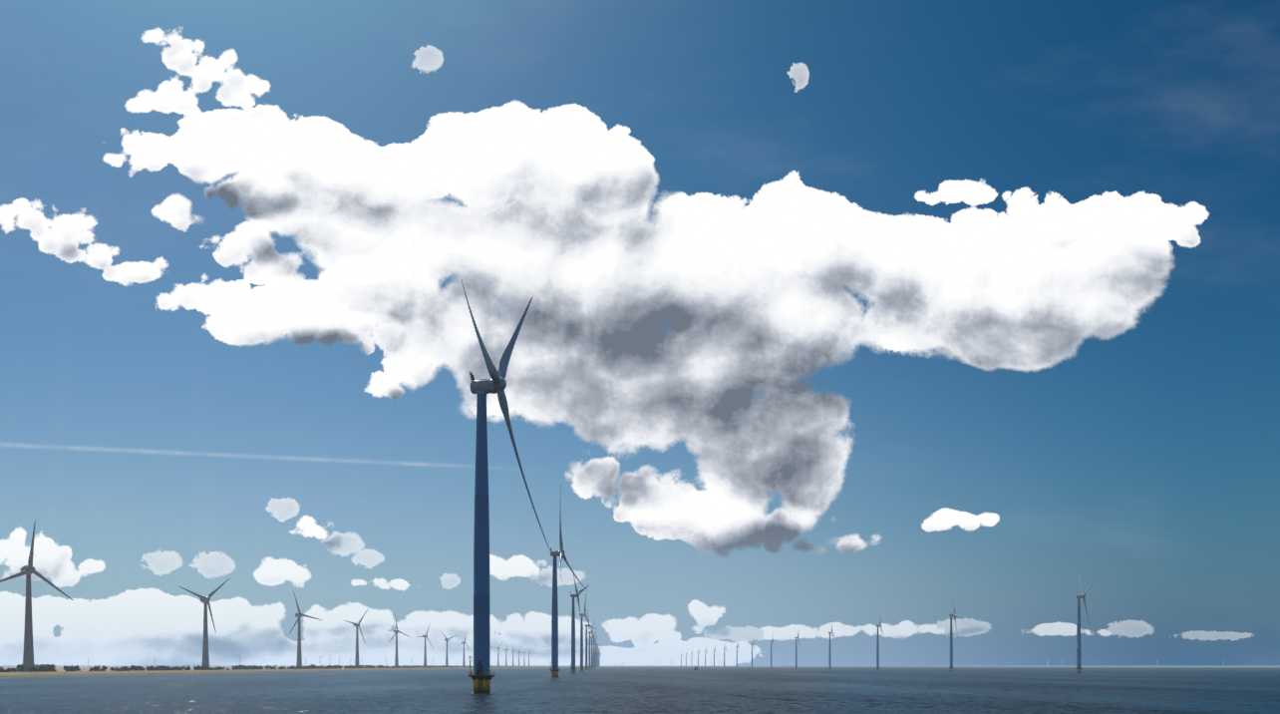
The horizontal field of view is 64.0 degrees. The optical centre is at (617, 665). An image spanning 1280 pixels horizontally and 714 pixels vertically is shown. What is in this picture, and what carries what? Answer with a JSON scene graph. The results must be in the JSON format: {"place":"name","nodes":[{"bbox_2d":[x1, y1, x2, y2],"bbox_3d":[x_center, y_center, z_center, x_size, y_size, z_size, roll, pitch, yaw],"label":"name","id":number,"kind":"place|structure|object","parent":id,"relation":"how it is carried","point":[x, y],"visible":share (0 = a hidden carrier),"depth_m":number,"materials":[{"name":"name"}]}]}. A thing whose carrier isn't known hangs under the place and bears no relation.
{"place":"outdoors","nodes":[
{"label":"outdoors","id":0,"kind":"place"},
{"bbox_2d":[0,665,551,676],"bbox_3d":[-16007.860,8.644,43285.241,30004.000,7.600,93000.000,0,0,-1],"label":"shore","id":1,"kind":"structure","parent":0,"point":[62,671],"depth_m":1172.25,"materials":[{"name":"beige sand"}]},
{"bbox_2d":[5,666,15,671],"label":"tree","id":2,"kind":"object","parent":1,"relation":"on","point":[9,669],"visible":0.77,"depth_m":1094.62,"materials":[{"name":"green plant"}]},
{"bbox_2d":[12,663,24,671],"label":"tree","id":3,"kind":"object","parent":1,"relation":"on","point":[18,668],"visible":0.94,"depth_m":1088.64,"materials":[{"name":"green plant"}]},
{"bbox_2d":[28,665,37,671],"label":"tree","id":4,"kind":"object","parent":1,"relation":"on","point":[34,669],"visible":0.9,"depth_m":1126.70,"materials":[{"name":"green plant"}]},
{"bbox_2d":[0,520,73,671],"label":"wind turbine","id":5,"kind":"structure","parent":1,"relation":"on","point":[29,569],"depth_m":1305.42,"materials":[{"name":"metal"}]},
{"bbox_2d":[36,664,49,671],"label":"tree","id":6,"kind":"object","parent":1,"relation":"on","point":[43,668],"visible":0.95,"depth_m":1137.69,"materials":[{"name":"green plant"}]},
{"bbox_2d":[70,664,80,670],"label":"tree","id":7,"kind":"object","parent":1,"relation":"on","point":[75,667],"visible":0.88,"depth_m":1224.13,"materials":[{"name":"green plant"}]},
{"bbox_2d":[129,664,140,670],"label":"tree","id":8,"kind":"object","parent":1,"relation":"on","point":[134,667],"visible":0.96,"depth_m":1367.90,"materials":[{"name":"green plant"}]},
{"bbox_2d":[179,578,229,669],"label":"wind turbine","id":9,"kind":"structure","parent":1,"relation":"on","point":[205,656],"depth_m":1886.31,"materials":[{"name":"metal"}]},
{"bbox_2d":[289,591,321,668],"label":"wind turbine","id":10,"kind":"structure","parent":1,"relation":"on","point":[298,614],"depth_m":2466.60,"materials":[{"name":"metal"}]},
{"bbox_2d":[344,608,368,665],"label":"wind turbine","id":11,"kind":"structure","parent":1,"relation":"on","point":[356,624],"depth_m":3048.18,"materials":[{"name":"metal"}]},
{"bbox_2d":[388,613,409,666],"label":"wind turbine","id":12,"kind":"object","parent":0,"point":[396,631],"depth_m":3628.42,"materials":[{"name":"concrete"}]},
{"bbox_2d":[416,622,433,667],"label":"wind turbine","id":13,"kind":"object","parent":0,"point":[425,655],"depth_m":4209.91,"materials":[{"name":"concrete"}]},
{"bbox_2d":[441,632,455,665],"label":"wind turbine","id":14,"kind":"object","parent":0,"point":[447,659],"depth_m":4790.77,"materials":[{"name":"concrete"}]},
{"bbox_2d":[458,632,469,665],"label":"wind turbine","id":15,"kind":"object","parent":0,"point":[464,662],"depth_m":5371.64,"materials":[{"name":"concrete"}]},
{"bbox_2d":[495,640,502,665],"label":"wind turbine","id":16,"kind":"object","parent":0,"point":[497,648],"depth_m":7114.80,"materials":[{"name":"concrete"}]},
{"bbox_2d":[0,665,1279,713],"bbox_3d":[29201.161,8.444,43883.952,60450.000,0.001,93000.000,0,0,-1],"label":"lake water","id":17,"kind":"structure","parent":0,"point":[922,690],"depth_m":335.03,"materials":[{"name":"blue liquid"}]},
{"bbox_2d":[461,281,550,692],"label":"wind turbine","id":18,"kind":"object","parent":17,"relation":"in","point":[481,675],"visible":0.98,"depth_m":316.13,"materials":[{"name":"metal"}]},
{"bbox_2d":[549,484,585,676],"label":"wind turbine","id":19,"kind":"object","parent":17,"relation":"in","point":[554,669],"visible":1,"depth_m":787.95,"materials":[{"name":"metal"}]},
{"bbox_2d":[570,566,588,671],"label":"wind turbine","id":20,"kind":"object","parent":17,"relation":"in","point":[572,663],"visible":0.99,"depth_m":1259.99,"materials":[{"name":"metal"}]},
{"bbox_2d":[579,588,595,670],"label":"wind turbine","id":21,"kind":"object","parent":17,"relation":"in","point":[581,667],"visible":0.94,"depth_m":1732.06,"materials":[{"name":"metal"}]},
{"bbox_2d":[584,610,596,669],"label":"wind turbine","id":22,"kind":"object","parent":17,"relation":"in","point":[586,666],"visible":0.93,"depth_m":2203.69,"materials":[{"name":"metal"}]},
{"bbox_2d":[588,620,597,668],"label":"wind turbine","id":23,"kind":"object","parent":17,"relation":"in","point":[589,666],"visible":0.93,"depth_m":2676.14,"materials":[{"name":"metal"}]},
{"bbox_2d":[590,631,596,667],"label":"wind turbine","id":24,"kind":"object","parent":17,"relation":"in","point":[591,649],"visible":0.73,"depth_m":3147.22,"materials":[{"name":"metal"}]},
{"bbox_2d":[592,634,598,667],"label":"wind turbine","id":25,"kind":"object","parent":17,"relation":"in","point":[593,653],"visible":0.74,"depth_m":3620.17,"materials":[{"name":"metal"}]},
{"bbox_2d":[594,640,599,667],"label":"wind turbine","id":26,"kind":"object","parent":17,"relation":"in","point":[594,653],"visible":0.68,"depth_m":4091.16,"materials":[{"name":"metal"}]},
{"bbox_2d":[735,639,739,667],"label":"wind turbine","id":27,"kind":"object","parent":17,"relation":"in","point":[737,654],"depth_m":4565.91,"materials":[{"name":"metal"}]},
{"bbox_2d":[751,635,754,667],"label":"wind turbine","id":28,"kind":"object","parent":17,"relation":"in","point":[752,650],"depth_m":4095.94,"materials":[{"name":"metal"}]},
{"bbox_2d":[770,631,775,667],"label":"wind turbine","id":29,"kind":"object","parent":17,"relation":"in","point":[771,651],"depth_m":3625.78,"materials":[{"name":"metal"}]},
{"bbox_2d":[795,632,800,667],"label":"wind turbine","id":30,"kind":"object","parent":17,"relation":"in","point":[797,652],"depth_m":3156.08,"materials":[{"name":"metal"}]},
{"bbox_2d":[828,627,836,668],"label":"wind turbine","id":31,"kind":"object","parent":17,"relation":"in","point":[829,667],"depth_m":2685.99,"materials":[{"name":"metal"}]},
{"bbox_2d":[875,615,884,669],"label":"wind turbine","id":32,"kind":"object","parent":17,"relation":"in","point":[877,654],"depth_m":2216.33,"materials":[{"name":"metal"}]},
{"bbox_2d":[949,599,962,670],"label":"wind turbine","id":33,"kind":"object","parent":17,"relation":"in","point":[951,667],"depth_m":1746.37,"materials":[{"name":"metal"}]},
{"bbox_2d":[1075,573,1096,671],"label":"wind turbine","id":34,"kind":"structure","parent":17,"relation":"in","point":[1079,643],"depth_m":1276.49,"materials":[{"name":"metal"}]},
{"bbox_2d":[0,0,1279,665],"label":"sky","id":35,"kind":"structure","parent":0,"point":[841,315],"materials":[{"name":"blue"}]},
{"bbox_2d":[576,664,876,665],"bbox_3d":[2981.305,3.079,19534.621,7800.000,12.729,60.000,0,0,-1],"label":"shore land","id":36,"kind":"structure","parent":0,"point":[760,665],"depth_m":19511.67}
]}

